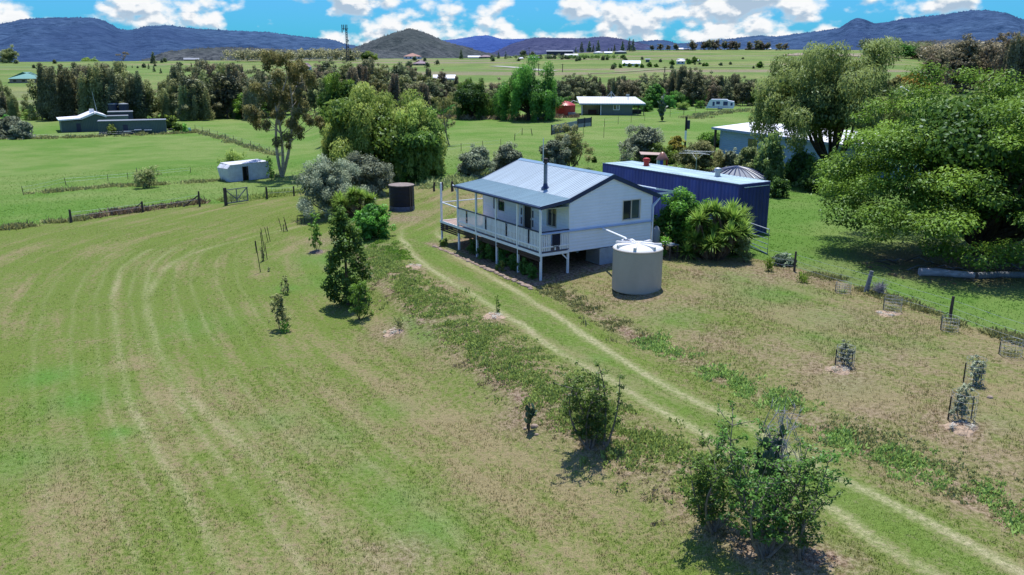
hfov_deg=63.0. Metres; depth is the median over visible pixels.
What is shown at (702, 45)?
skyline gum
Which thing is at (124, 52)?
bare tree
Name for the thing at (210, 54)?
wooded hill
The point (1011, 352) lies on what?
guarded sapling
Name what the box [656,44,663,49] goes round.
skyline gum
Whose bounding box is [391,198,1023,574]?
driveway
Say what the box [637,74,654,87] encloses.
belt gum
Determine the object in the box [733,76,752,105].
belt gum
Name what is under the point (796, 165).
pepper tree
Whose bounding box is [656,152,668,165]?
play hut
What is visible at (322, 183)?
olive tree
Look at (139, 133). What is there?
weeds
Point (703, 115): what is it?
weeds
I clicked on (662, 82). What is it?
belt gum
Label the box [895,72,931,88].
orange tree
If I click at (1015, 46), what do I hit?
ridge gum
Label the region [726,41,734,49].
skyline gum
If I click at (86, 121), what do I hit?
farm shed
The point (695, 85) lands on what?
belt gum
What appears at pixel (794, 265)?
fence post
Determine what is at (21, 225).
weeds
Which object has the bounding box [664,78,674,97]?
belt gum
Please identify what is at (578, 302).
weeds
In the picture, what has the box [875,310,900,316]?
mulch mound
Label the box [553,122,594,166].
young tree
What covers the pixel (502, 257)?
bed shrub
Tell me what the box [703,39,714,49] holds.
skyline gum
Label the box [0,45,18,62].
skyline tree
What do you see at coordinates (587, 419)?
fruit tree
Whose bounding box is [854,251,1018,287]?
litter
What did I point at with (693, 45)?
skyline gum
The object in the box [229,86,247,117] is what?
she oak
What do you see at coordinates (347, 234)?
conical tree
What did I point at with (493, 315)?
mulch mound
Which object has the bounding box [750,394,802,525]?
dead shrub
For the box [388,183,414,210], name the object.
water tank
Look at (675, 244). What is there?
table
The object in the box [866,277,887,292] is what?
dead shrub
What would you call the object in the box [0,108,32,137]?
olive tree
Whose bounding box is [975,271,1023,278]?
log
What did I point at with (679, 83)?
belt gum
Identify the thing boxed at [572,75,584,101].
belt gum
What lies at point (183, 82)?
she oak
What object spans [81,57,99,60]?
farm tree
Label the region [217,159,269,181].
caravan wreck
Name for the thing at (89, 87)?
she oak
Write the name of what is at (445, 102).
gum tree
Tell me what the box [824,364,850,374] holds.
mulch mound
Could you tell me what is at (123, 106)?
water tank
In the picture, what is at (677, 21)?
sky
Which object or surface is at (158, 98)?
she oak
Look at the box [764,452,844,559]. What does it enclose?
fruit tree
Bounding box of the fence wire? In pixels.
[770,251,1023,339]
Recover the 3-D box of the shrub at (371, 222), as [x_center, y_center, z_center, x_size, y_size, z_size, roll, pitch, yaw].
[-8.063,-3.673,48.316,2.740,2.367,2.449,0,15,0]
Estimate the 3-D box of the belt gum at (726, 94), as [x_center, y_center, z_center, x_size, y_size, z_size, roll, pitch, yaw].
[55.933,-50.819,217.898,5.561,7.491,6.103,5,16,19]
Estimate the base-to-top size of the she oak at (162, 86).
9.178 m
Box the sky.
[0,0,1023,45]
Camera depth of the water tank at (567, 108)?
169.94 m
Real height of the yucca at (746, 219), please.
2.957 m
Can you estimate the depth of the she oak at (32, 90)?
172.09 m
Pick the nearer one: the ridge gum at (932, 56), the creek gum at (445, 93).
the creek gum at (445, 93)
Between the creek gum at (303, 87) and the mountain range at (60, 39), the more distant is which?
the mountain range at (60, 39)
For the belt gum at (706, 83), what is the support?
on the ground at (76, 377)
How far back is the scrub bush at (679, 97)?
211.31 m
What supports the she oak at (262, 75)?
on the ground at (76, 377)
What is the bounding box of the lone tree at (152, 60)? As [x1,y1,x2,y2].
[149,52,156,63]
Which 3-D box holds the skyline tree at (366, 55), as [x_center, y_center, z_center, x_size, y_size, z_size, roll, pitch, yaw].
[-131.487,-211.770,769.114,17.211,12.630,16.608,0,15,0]
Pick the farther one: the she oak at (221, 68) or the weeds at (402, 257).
the she oak at (221, 68)
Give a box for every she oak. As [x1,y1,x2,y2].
[0,79,11,99]
[0,91,7,116]
[6,94,20,116]
[19,99,32,115]
[21,79,42,119]
[35,62,63,120]
[56,64,79,116]
[70,62,84,79]
[75,64,93,114]
[76,63,106,116]
[94,62,108,74]
[97,64,125,114]
[102,83,130,110]
[106,60,127,79]
[115,70,130,84]
[119,73,138,118]
[123,70,150,118]
[141,79,155,93]
[143,82,159,118]
[152,88,164,117]
[157,75,168,93]
[159,85,178,117]
[164,79,182,103]
[166,61,185,87]
[172,66,215,119]
[176,85,197,120]
[177,66,197,83]
[190,81,215,120]
[191,59,208,78]
[198,70,226,114]
[205,63,217,79]
[209,63,246,117]
[209,80,228,117]
[215,62,230,109]
[225,65,242,114]
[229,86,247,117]
[234,64,246,79]
[241,77,261,119]
[242,69,252,87]
[255,71,272,85]
[258,80,278,117]
[259,80,272,117]
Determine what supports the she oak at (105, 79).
on the ground at (76, 377)
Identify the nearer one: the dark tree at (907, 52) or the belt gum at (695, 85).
the belt gum at (695, 85)
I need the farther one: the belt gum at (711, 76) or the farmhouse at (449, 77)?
the farmhouse at (449, 77)
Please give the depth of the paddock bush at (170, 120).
144.68 m
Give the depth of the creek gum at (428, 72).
311.96 m
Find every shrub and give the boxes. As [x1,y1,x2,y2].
[267,288,291,328]
[280,320,290,333]
[350,203,396,238]
[399,163,428,182]
[466,237,480,254]
[474,239,489,258]
[479,243,501,261]
[498,249,509,267]
[506,251,516,270]
[515,254,531,274]
[525,263,538,279]
[635,142,677,163]
[651,186,712,256]
[668,135,686,152]
[671,140,725,171]
[696,131,719,146]
[722,147,740,166]
[732,147,758,168]
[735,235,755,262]
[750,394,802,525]
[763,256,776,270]
[769,175,790,197]
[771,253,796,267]
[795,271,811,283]
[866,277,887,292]
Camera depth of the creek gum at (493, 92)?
170.96 m
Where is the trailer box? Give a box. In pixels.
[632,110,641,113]
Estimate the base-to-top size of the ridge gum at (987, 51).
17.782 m
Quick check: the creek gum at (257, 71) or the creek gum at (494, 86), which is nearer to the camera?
the creek gum at (494, 86)
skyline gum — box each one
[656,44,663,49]
[687,39,697,49]
[700,41,706,49]
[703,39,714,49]
[711,39,721,49]
[721,40,727,48]
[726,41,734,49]
[732,42,740,49]
[746,41,753,49]
[753,40,762,49]
[758,40,765,49]
[766,42,770,49]
[775,43,782,49]
[782,43,789,49]
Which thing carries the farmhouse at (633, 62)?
on the ground at (76, 377)
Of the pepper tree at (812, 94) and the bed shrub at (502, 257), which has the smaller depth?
the bed shrub at (502, 257)
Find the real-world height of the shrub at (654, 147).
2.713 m
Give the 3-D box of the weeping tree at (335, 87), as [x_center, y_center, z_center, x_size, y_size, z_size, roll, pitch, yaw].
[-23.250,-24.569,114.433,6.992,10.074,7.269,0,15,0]
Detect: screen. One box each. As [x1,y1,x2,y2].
[551,120,577,134]
[577,117,591,126]
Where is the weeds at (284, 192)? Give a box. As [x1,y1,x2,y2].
[214,188,303,201]
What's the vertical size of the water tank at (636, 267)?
2.033 m
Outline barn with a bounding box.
[183,58,198,60]
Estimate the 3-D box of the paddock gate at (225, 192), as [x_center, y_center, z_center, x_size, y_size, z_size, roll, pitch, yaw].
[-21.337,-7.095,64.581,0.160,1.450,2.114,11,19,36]
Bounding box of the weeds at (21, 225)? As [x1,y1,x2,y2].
[0,199,203,230]
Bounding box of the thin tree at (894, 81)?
[882,74,903,92]
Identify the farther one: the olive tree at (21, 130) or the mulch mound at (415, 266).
the olive tree at (21, 130)
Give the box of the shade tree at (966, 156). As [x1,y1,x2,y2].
[811,60,1023,271]
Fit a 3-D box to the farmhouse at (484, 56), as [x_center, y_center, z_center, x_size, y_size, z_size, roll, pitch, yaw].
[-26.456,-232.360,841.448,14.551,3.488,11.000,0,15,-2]
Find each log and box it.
[918,268,974,278]
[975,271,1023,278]
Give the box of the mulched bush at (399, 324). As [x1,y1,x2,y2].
[394,316,403,329]
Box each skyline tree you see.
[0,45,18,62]
[360,51,377,59]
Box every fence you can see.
[21,168,190,194]
[68,191,200,222]
[195,125,284,153]
[265,185,300,198]
[433,181,453,190]
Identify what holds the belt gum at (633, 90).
on the ground at (76, 377)
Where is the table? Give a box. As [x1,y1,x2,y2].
[659,242,678,259]
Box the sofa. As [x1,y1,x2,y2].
[588,109,596,113]
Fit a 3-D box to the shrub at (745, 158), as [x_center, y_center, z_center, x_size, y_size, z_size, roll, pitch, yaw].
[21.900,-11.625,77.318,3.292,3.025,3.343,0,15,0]
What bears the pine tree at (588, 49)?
on the ground at (76, 377)
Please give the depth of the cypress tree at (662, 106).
158.67 m
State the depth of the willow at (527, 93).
157.76 m
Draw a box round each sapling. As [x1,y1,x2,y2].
[279,275,288,293]
[834,339,855,367]
[835,281,851,293]
[883,295,902,312]
[940,314,959,331]
[947,382,978,423]
[962,354,987,387]
[998,337,1023,357]
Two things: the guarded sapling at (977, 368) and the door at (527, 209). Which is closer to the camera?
the guarded sapling at (977, 368)
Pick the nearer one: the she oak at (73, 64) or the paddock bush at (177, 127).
the paddock bush at (177, 127)
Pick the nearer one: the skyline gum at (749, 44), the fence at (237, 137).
the fence at (237, 137)
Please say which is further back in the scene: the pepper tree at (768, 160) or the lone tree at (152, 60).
the lone tree at (152, 60)
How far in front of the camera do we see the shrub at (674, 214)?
41.61 m
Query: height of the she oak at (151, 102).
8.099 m
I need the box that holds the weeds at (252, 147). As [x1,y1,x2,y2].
[191,128,280,155]
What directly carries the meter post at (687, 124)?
on the ground at (76, 377)
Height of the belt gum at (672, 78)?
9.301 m
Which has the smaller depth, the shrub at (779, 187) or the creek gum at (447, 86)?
the shrub at (779, 187)
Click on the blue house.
(739, 137)
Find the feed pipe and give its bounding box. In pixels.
[602,228,627,239]
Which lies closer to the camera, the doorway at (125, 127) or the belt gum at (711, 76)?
the doorway at (125, 127)
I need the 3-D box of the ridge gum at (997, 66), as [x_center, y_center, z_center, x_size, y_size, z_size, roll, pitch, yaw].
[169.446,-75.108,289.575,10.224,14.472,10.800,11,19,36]
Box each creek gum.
[251,65,266,77]
[276,81,294,108]
[296,75,311,112]
[302,80,322,114]
[306,64,328,86]
[312,75,328,116]
[319,58,334,71]
[319,70,334,86]
[322,64,342,76]
[338,60,352,69]
[339,64,349,80]
[347,66,363,84]
[356,64,369,82]
[362,59,374,85]
[368,67,389,84]
[369,75,389,95]
[371,78,387,97]
[376,62,388,81]
[380,63,389,83]
[382,61,413,83]
[388,73,403,109]
[398,75,409,99]
[400,77,418,108]
[402,76,432,104]
[406,67,417,82]
[417,72,430,88]
[419,83,430,109]
[424,68,431,77]
[424,79,444,107]
[429,77,441,87]
[435,69,448,84]
[439,79,453,93]
[439,86,447,100]
[447,92,454,105]
[452,76,458,85]
[487,77,504,90]
[487,88,499,107]
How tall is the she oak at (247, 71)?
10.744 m
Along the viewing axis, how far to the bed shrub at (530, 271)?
38.71 m
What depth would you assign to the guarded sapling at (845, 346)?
26.48 m
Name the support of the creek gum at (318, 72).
on the ground at (76, 377)
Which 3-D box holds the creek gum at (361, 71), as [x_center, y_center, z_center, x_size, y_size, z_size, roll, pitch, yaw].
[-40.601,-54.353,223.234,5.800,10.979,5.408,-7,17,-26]
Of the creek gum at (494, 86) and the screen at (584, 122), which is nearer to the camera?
the screen at (584, 122)
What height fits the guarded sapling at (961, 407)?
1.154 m
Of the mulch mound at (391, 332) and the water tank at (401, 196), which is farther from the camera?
the water tank at (401, 196)
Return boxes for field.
[787,53,910,58]
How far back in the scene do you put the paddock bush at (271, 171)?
78.88 m
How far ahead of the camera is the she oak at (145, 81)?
206.20 m
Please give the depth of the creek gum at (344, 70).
230.33 m
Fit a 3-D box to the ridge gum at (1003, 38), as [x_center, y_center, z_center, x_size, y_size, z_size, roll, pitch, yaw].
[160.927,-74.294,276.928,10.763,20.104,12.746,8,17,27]
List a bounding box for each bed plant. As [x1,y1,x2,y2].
[438,238,448,246]
[499,260,505,270]
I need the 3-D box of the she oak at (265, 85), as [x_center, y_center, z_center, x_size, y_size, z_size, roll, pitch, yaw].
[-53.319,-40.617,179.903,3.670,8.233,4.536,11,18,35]
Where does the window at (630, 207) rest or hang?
in the cottage
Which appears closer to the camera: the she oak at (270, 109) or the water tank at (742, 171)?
the water tank at (742, 171)
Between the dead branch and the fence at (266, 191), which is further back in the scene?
the fence at (266, 191)
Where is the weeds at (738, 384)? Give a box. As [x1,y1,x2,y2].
[629,330,1023,536]
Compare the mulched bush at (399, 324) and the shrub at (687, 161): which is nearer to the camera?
the mulched bush at (399, 324)
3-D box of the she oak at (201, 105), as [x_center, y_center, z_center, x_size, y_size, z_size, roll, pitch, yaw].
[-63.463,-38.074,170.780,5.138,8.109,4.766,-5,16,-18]
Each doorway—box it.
[123,125,127,130]
[243,166,246,179]
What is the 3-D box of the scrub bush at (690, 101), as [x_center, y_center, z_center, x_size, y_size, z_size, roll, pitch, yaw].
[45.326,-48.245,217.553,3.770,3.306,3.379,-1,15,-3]
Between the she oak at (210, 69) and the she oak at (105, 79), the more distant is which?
the she oak at (210, 69)
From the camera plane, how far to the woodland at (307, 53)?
772.11 m
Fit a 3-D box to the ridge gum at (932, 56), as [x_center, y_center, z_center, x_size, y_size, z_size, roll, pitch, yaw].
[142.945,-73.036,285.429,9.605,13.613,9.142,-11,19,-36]
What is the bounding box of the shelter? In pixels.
[639,152,659,161]
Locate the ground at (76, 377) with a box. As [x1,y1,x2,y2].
[0,49,1023,574]
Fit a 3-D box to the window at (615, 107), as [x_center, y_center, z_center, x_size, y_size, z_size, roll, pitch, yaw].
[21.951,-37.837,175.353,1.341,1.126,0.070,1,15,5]
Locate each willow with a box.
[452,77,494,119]
[492,54,566,121]
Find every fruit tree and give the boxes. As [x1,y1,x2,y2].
[551,359,614,450]
[593,359,626,446]
[674,418,762,534]
[707,400,852,558]
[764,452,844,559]
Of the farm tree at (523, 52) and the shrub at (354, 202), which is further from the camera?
the farm tree at (523, 52)
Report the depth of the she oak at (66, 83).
171.24 m
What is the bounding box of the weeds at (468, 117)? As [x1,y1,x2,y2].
[436,113,569,119]
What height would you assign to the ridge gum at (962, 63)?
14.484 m
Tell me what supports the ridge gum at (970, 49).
on the ground at (76, 377)
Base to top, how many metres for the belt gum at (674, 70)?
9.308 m
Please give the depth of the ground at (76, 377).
27.87 m
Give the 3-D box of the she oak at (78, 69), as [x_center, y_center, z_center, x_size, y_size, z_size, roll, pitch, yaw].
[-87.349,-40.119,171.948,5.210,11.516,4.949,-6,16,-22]
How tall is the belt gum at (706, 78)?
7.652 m
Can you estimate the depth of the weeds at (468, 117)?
163.56 m
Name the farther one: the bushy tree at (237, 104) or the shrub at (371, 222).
the bushy tree at (237, 104)
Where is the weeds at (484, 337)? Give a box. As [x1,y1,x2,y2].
[344,241,750,526]
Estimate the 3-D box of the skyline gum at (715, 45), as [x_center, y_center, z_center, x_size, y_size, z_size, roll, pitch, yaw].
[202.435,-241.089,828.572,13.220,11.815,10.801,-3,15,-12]
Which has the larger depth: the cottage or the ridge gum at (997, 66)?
the ridge gum at (997, 66)
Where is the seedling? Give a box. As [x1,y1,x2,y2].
[494,294,500,312]
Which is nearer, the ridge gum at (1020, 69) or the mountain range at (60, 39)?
the ridge gum at (1020, 69)
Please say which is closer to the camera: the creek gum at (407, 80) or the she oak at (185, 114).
the she oak at (185, 114)
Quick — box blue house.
[711,122,919,177]
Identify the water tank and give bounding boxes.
[108,103,117,110]
[118,103,128,110]
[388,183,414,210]
[556,101,575,115]
[612,239,662,294]
[710,165,767,179]
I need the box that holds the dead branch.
[942,267,972,271]
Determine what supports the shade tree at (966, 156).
on the ground at (76, 377)
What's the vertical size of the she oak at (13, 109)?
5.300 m
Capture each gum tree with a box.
[241,50,324,176]
[431,96,460,145]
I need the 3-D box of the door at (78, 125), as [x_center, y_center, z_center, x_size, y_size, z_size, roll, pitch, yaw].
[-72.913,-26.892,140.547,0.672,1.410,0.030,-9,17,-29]
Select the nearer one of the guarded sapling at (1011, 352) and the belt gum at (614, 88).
the guarded sapling at (1011, 352)
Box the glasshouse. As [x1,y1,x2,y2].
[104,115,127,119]
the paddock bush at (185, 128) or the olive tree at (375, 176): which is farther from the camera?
the paddock bush at (185, 128)
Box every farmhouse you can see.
[8,72,36,82]
[404,53,420,58]
[412,60,425,64]
[433,75,455,79]
[479,55,489,58]
[615,50,626,53]
[622,60,640,65]
[676,59,684,63]
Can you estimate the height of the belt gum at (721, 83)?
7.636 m
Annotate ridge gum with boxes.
[921,53,941,92]
[932,49,951,87]
[938,51,971,93]
[939,33,988,92]
[941,41,966,92]
[958,55,982,91]
[972,46,987,88]
[977,40,999,88]
[979,31,1016,89]
[984,52,1005,84]
[998,31,1023,91]
[1006,44,1023,93]
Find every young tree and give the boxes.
[308,213,322,249]
[347,280,374,319]
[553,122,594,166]
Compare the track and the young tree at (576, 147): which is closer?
the young tree at (576, 147)
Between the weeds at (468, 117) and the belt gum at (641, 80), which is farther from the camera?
the belt gum at (641, 80)
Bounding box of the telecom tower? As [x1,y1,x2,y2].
[341,25,348,61]
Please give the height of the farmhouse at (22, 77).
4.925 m
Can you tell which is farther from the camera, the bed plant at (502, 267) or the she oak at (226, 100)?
the she oak at (226, 100)
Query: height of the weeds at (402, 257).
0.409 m
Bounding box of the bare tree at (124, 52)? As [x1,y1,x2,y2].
[115,51,128,59]
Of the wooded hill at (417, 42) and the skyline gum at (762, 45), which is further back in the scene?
the wooded hill at (417, 42)
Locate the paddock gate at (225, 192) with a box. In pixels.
[223,187,247,205]
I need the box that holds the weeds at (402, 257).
[362,235,414,260]
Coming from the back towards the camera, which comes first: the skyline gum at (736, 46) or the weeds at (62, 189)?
the skyline gum at (736, 46)
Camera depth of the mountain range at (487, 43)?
5492.28 m
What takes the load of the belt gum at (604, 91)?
on the ground at (76, 377)
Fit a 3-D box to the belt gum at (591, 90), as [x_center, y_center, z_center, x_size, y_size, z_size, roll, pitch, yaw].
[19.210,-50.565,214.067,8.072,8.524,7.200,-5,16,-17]
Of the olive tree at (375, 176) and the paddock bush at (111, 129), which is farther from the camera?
the paddock bush at (111, 129)
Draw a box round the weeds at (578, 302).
[533,282,656,344]
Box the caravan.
[706,99,734,109]
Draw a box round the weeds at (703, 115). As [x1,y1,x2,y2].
[678,108,753,118]
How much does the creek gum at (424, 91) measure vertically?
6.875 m
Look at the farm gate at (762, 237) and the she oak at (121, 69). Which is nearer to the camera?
the farm gate at (762, 237)
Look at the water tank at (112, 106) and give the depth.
167.63 m
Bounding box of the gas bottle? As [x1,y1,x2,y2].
[653,226,659,242]
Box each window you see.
[497,199,504,212]
[546,208,556,227]
[613,105,619,109]
[622,199,640,220]
[748,138,756,148]
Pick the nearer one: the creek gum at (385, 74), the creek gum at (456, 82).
the creek gum at (385, 74)
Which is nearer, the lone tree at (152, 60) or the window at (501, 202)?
the window at (501, 202)
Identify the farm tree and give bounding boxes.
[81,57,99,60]
[405,60,412,66]
[519,50,527,57]
[691,56,700,62]
[756,61,764,67]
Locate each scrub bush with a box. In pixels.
[20,109,36,119]
[441,104,454,113]
[633,97,646,108]
[637,100,653,111]
[661,95,676,107]
[669,91,688,106]
[677,102,689,109]
[684,97,692,105]
[694,100,704,108]
[748,93,760,105]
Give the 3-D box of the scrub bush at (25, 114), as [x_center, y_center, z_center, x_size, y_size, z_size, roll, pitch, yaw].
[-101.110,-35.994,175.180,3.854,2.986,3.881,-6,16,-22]
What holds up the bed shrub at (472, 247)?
on the ground at (76, 377)
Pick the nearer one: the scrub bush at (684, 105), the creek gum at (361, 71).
the scrub bush at (684, 105)
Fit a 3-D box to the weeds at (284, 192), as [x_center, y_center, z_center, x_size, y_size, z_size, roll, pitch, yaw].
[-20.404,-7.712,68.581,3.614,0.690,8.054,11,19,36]
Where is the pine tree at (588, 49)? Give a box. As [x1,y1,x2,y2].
[586,41,591,51]
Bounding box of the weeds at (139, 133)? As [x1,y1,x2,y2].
[0,129,203,139]
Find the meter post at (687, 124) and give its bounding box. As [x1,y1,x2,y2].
[684,116,689,145]
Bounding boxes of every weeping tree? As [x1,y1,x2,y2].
[315,72,360,136]
[318,81,450,178]
[320,100,361,167]
[387,100,444,181]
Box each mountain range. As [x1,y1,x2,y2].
[0,17,355,61]
[443,35,527,52]
[491,36,656,56]
[634,9,1023,49]
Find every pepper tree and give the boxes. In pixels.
[747,35,920,160]
[753,129,786,183]
[784,146,815,186]
[796,146,871,194]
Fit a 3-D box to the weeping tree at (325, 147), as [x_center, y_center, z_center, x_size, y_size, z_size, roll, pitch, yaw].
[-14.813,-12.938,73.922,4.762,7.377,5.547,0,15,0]
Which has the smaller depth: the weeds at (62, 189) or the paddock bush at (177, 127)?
the weeds at (62, 189)
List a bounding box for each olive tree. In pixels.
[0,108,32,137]
[8,121,35,139]
[291,153,376,218]
[342,151,394,196]
[456,143,496,178]
[490,141,522,170]
[538,133,571,165]
[618,123,665,160]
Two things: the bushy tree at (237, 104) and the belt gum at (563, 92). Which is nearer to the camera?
the bushy tree at (237, 104)
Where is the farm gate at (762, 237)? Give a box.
[750,223,769,253]
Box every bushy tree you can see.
[231,91,267,118]
[645,83,666,107]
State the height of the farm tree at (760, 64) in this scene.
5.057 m
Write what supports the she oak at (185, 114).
on the ground at (76, 377)
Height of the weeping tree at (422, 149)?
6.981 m
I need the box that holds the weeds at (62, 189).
[24,172,279,194]
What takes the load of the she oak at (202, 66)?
on the ground at (76, 377)
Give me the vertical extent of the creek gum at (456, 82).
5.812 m
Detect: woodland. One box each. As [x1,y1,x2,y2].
[220,46,362,61]
[856,37,933,57]
[912,40,1011,61]
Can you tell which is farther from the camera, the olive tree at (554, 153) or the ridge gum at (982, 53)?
the ridge gum at (982, 53)
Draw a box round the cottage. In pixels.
[440,158,675,280]
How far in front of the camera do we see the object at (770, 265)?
38.64 m
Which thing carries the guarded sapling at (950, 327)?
on the ground at (76, 377)
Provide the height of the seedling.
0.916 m
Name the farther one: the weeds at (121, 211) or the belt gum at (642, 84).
the belt gum at (642, 84)
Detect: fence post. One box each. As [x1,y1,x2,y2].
[793,251,796,271]
[864,271,873,292]
[948,296,954,318]
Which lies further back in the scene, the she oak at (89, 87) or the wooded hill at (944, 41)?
the wooded hill at (944, 41)
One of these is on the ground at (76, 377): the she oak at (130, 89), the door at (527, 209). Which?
the she oak at (130, 89)
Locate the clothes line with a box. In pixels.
[679,150,709,165]
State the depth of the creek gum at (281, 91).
188.47 m
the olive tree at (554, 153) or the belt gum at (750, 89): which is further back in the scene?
the belt gum at (750, 89)
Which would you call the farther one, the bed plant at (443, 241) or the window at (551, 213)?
the bed plant at (443, 241)
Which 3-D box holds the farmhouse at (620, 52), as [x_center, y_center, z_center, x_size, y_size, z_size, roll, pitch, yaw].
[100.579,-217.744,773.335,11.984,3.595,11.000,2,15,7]
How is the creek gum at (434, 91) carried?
on the ground at (76, 377)
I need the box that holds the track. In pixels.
[597,66,752,72]
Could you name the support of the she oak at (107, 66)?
on the ground at (76, 377)
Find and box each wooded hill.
[139,47,426,60]
[351,28,500,57]
[892,38,1000,51]
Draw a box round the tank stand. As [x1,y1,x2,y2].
[107,110,132,118]
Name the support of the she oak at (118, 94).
on the ground at (76, 377)
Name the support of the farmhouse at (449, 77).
on the ground at (76, 377)
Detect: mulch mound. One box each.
[309,249,322,253]
[383,328,403,336]
[406,263,422,268]
[483,311,505,319]
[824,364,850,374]
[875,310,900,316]
[943,419,978,436]
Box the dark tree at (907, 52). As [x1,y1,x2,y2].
[893,43,916,57]
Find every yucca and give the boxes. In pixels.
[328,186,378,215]
[673,197,755,260]
[730,202,757,253]
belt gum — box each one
[554,77,574,98]
[562,74,583,102]
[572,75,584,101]
[573,73,601,96]
[590,76,601,94]
[598,84,610,96]
[607,77,613,96]
[609,77,620,96]
[614,81,629,96]
[620,78,632,96]
[625,80,643,97]
[637,72,654,96]
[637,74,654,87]
[640,77,655,100]
[647,72,665,83]
[657,73,668,89]
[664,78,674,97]
[668,71,677,95]
[669,68,676,77]
[674,65,692,98]
[680,66,707,105]
[691,69,712,103]
[704,76,716,96]
[706,85,721,101]
[708,74,719,90]
[716,75,726,89]
[716,78,735,104]
[726,74,739,104]
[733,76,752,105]
[740,83,759,102]
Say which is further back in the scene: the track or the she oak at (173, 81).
the track
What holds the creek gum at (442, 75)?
on the ground at (76, 377)
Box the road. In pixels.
[496,66,555,70]
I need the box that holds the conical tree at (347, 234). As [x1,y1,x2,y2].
[319,205,373,305]
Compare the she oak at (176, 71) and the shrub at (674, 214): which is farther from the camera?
the she oak at (176, 71)
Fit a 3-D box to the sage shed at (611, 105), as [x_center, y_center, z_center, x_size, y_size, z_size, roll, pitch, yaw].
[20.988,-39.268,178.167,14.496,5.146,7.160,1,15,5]
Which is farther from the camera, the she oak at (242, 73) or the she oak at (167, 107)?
the she oak at (242, 73)
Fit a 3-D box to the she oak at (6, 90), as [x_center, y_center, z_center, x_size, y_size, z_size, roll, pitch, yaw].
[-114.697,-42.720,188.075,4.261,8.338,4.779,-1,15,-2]
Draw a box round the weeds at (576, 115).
[555,113,581,117]
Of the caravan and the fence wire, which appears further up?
the caravan
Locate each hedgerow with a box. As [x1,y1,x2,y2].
[507,54,566,58]
[567,54,617,58]
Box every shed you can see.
[56,109,106,132]
[97,119,166,134]
[546,50,572,55]
[576,91,645,115]
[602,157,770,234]
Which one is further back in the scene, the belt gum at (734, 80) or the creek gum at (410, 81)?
the belt gum at (734, 80)
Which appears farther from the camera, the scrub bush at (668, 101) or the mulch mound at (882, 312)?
the scrub bush at (668, 101)
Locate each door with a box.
[76,123,81,131]
[525,206,530,235]
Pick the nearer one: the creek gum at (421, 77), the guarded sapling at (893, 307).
the guarded sapling at (893, 307)
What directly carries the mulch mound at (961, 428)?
on the ground at (76, 377)
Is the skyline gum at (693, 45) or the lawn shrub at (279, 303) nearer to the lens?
the lawn shrub at (279, 303)
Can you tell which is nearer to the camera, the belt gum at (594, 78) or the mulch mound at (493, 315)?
the mulch mound at (493, 315)
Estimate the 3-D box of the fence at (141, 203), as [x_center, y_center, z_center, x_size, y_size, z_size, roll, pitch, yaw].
[-27.417,-5.915,60.581,1.544,1.285,9.440,13,20,41]
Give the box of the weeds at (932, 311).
[802,271,1023,345]
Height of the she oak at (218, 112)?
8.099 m
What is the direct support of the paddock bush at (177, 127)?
on the ground at (76, 377)
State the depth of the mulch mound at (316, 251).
47.60 m
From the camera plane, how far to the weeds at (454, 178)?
67.88 m
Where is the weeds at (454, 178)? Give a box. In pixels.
[415,170,494,188]
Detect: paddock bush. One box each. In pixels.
[107,123,116,134]
[131,165,161,188]
[163,114,176,129]
[172,122,182,131]
[182,123,188,131]
[216,147,246,163]
[265,156,274,179]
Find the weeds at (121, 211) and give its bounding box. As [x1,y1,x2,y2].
[87,196,211,218]
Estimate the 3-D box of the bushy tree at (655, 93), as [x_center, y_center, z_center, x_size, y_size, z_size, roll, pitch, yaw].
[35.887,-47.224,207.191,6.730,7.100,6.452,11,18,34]
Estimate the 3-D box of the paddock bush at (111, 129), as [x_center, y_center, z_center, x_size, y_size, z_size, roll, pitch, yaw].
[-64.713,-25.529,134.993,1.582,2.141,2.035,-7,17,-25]
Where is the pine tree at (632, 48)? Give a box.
[630,39,635,50]
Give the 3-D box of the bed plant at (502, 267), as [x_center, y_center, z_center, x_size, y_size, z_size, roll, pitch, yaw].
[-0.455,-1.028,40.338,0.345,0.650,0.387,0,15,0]
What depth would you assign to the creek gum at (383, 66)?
312.21 m
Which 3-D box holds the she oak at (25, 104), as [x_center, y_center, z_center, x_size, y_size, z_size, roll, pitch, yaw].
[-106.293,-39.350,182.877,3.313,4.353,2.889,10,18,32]
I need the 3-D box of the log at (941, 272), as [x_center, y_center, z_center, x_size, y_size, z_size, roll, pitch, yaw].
[19.624,-0.654,37.746,2.311,0.400,0.536,4,15,14]
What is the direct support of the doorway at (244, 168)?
in the caravan wreck
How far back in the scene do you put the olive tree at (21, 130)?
128.05 m

